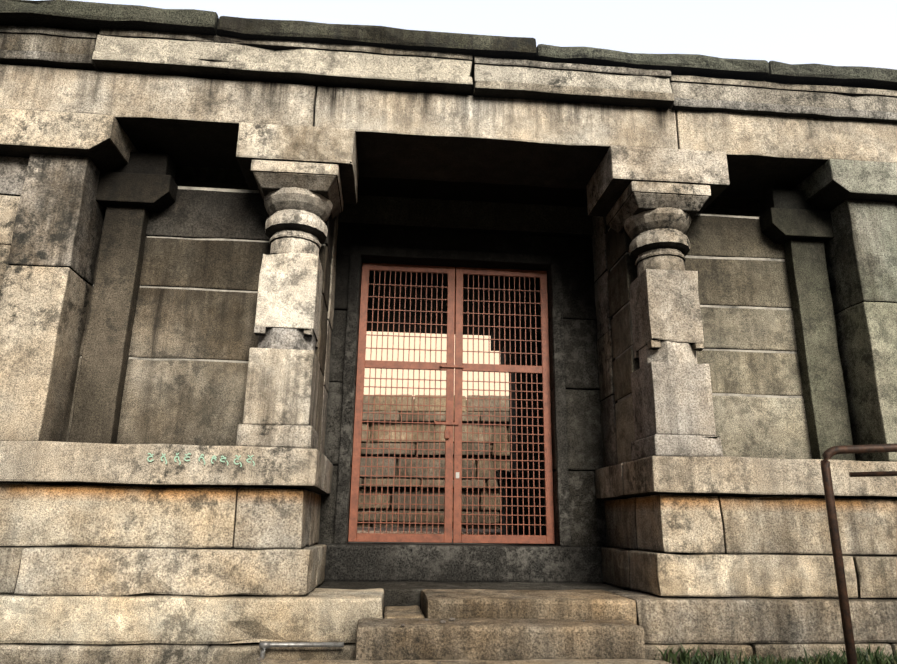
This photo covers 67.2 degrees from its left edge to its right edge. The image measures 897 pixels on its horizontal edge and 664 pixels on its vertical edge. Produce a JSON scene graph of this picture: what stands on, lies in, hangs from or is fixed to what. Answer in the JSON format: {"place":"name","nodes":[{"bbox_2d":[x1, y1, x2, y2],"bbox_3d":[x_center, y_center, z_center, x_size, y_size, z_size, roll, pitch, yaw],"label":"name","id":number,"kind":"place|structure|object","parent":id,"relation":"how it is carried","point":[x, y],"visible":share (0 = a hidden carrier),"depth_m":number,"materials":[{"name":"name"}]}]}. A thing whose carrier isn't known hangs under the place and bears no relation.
{"place":"outdoors","nodes":[
{"label":"outdoors","id":0,"kind":"place"},
{"bbox_2d":[69,486,740,618],"bbox_3d":[0.228,0.189,5.105,14.000,4.630,0.400,2,-16,-5],"label":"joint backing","id":1,"kind":"object","parent":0,"point":[383,613],"depth_m":4.57,"materials":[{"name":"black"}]},
{"bbox_2d":[357,527,500,538],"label":"courtyard floor","id":2,"kind":"structure","parent":0,"point":[418,531],"depth_m":9.34,"materials":[{"name":"grey stone"}]},
{"bbox_2d":[357,394,509,528],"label":"wall","id":3,"kind":"structure","parent":2,"relation":"on","point":[419,463],"depth_m":14.76,"materials":[{"name":"stone"}]},
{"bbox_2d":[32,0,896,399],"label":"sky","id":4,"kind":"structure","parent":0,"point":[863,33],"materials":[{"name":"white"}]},
{"bbox_2d":[655,643,896,663],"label":"grass","id":5,"kind":"structure","parent":0,"point":[869,657],"depth_m":3.96,"materials":[{"name":"green plant"}]},
{"bbox_3d":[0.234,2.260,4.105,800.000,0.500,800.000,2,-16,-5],"label":"ground","id":6,"kind":"structure","parent":0,"visible":0},
{"bbox_2d":[259,641,343,658],"bbox_3d":[-0.850,2.000,3.848,0.480,0.433,0.038,2,-16,-5],"label":"pipe","id":7,"kind":"object","parent":6,"relation":"on","point":[264,645],"visible":1,"depth_m":3.89,"materials":[{"name":"grey metal"}]},
{"bbox_2d":[0,482,896,663],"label":"plinth","id":8,"kind":"structure","parent":6,"relation":"on","point":[180,575],"depth_m":4.21,"materials":[{"name":"stone"}]},
{"bbox_2d":[0,108,896,498],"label":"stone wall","id":9,"kind":"structure","parent":8,"relation":"on","point":[52,166],"depth_m":4.59,"materials":[{"name":"grey stone"}]},
{"bbox_2d":[68,152,177,443],"bbox_3d":[-2.408,-0.276,4.935,0.592,2.247,0.274,2,-16,-5],"label":"pilaster","id":10,"kind":"object","parent":9,"relation":"attached to","point":[134,191],"visible":0.75,"depth_m":4.88,"materials":[{"name":"stone"}]},
{"bbox_2d":[66,189,333,451],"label":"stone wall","id":11,"kind":"structure","parent":9,"relation":"attached to","point":[188,402],"depth_m":4.97,"materials":[{"name":"stone"}]},
{"bbox_2d":[147,453,254,466],"bbox_3d":[-1.556,0.805,4.248,0.664,0.083,0.001,2,-16,-5],"label":"lettering","id":12,"kind":"object","parent":9,"relation":"attached to","point":[213,456],"visible":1,"depth_m":4.25,"materials":[{"name":"green paint"}]},
{"bbox_2d":[80,186,802,401],"bbox_3d":[0.214,-0.013,5.365,5.940,2.040,0.408,2,-16,-5],"label":"joint","id":13,"kind":"object","parent":9,"relation":"on","point":[617,357],"visible":0.07,"depth_m":5.27,"materials":[{"name":"grey concrete"}]},
{"bbox_2d":[0,64,896,197],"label":"beam","id":14,"kind":"structure","parent":9,"relation":"on","point":[186,121],"depth_m":5.18,"materials":[{"name":"stone"}]},
{"bbox_2d":[0,25,896,123],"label":"cornice","id":15,"kind":"structure","parent":14,"relation":"on","point":[124,51],"depth_m":5.10,"materials":[{"name":"stone"}]},
{"bbox_2d":[0,0,896,90],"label":"roof edge","id":16,"kind":"object","parent":15,"relation":"on","point":[79,15],"visible":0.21,"depth_m":5.09,"materials":[{"name":"stone"}]},
{"bbox_2d":[236,122,729,460],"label":"pillars","id":17,"kind":"structure","parent":9,"relation":"on","point":[650,201],"depth_m":4.88,"materials":[{"name":"stone"}]},
{"bbox_2d":[606,215,811,463],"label":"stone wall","id":18,"kind":"structure","parent":9,"relation":"attached to","point":[763,427],"depth_m":5.34,"materials":[{"name":"stone"}]},
{"bbox_2d":[758,188,855,460],"bbox_3d":[2.881,-0.079,5.374,0.590,2.245,0.276,2,-16,-5],"label":"pilaster","id":19,"kind":"object","parent":9,"relation":"on","point":[797,225],"visible":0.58,"depth_m":5.34,"materials":[{"name":"stone"}]},
{"bbox_2d":[792,159,896,461],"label":"pier","id":20,"kind":"structure","parent":9,"relation":"on","point":[857,199],"depth_m":5.21,"materials":[{"name":"stone"}]},
{"bbox_2d":[257,618,660,663],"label":"pebbles","id":21,"kind":"object","parent":6,"relation":"on","point":[438,662],"visible":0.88,"depth_m":3.87,"materials":[{"name":"grey stone"}]},
{"bbox_2d":[259,589,670,663],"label":"steps","id":22,"kind":"structure","parent":6,"relation":"on","point":[486,626],"depth_m":3.82,"materials":[{"name":"stone"}]},
{"bbox_2d":[175,166,759,590],"bbox_3d":[0.024,0.661,7.352,14.000,4.340,4.200,2,-16,-5],"label":"dark interior","id":23,"kind":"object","parent":6,"relation":"on","point":[237,176],"depth_m":9.20,"materials":[{"name":"stone"}]},
{"bbox_2d":[174,176,759,237],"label":"ceiling","id":24,"kind":"structure","parent":23,"relation":"on","point":[403,203],"depth_m":6.19,"materials":[{"name":"stone"}]},
{"bbox_2d":[313,225,626,612],"bbox_3d":[0.166,0.619,5.658,2.772,3.308,1.102,2,-16,-5],"label":"door frame","id":25,"kind":"object","parent":23,"relation":"on","point":[402,574],"visible":0.52,"depth_m":5.75,"materials":[{"name":"stone"}]},
{"bbox_2d":[348,263,554,543],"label":"gate","id":26,"kind":"structure","parent":25,"relation":"attached to","point":[452,504],"depth_m":5.90,"materials":[{"name":"metal"}]},
{"bbox_2d":[496,470,528,534],"bbox_3d":[0.787,2.131,8.259,0.097,0.856,0.568,-20,-22,17],"label":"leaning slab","id":27,"kind":"object","parent":23,"relation":"on","point":[509,508],"depth_m":8.14,"materials":[{"name":"stone"}]},
{"bbox_2d":[821,443,896,663],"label":"handrail","id":28,"kind":"object","parent":6,"relation":"on","point":[827,455],"visible":1,"depth_m":3.83,"materials":[{"name":"metal"}]}
]}

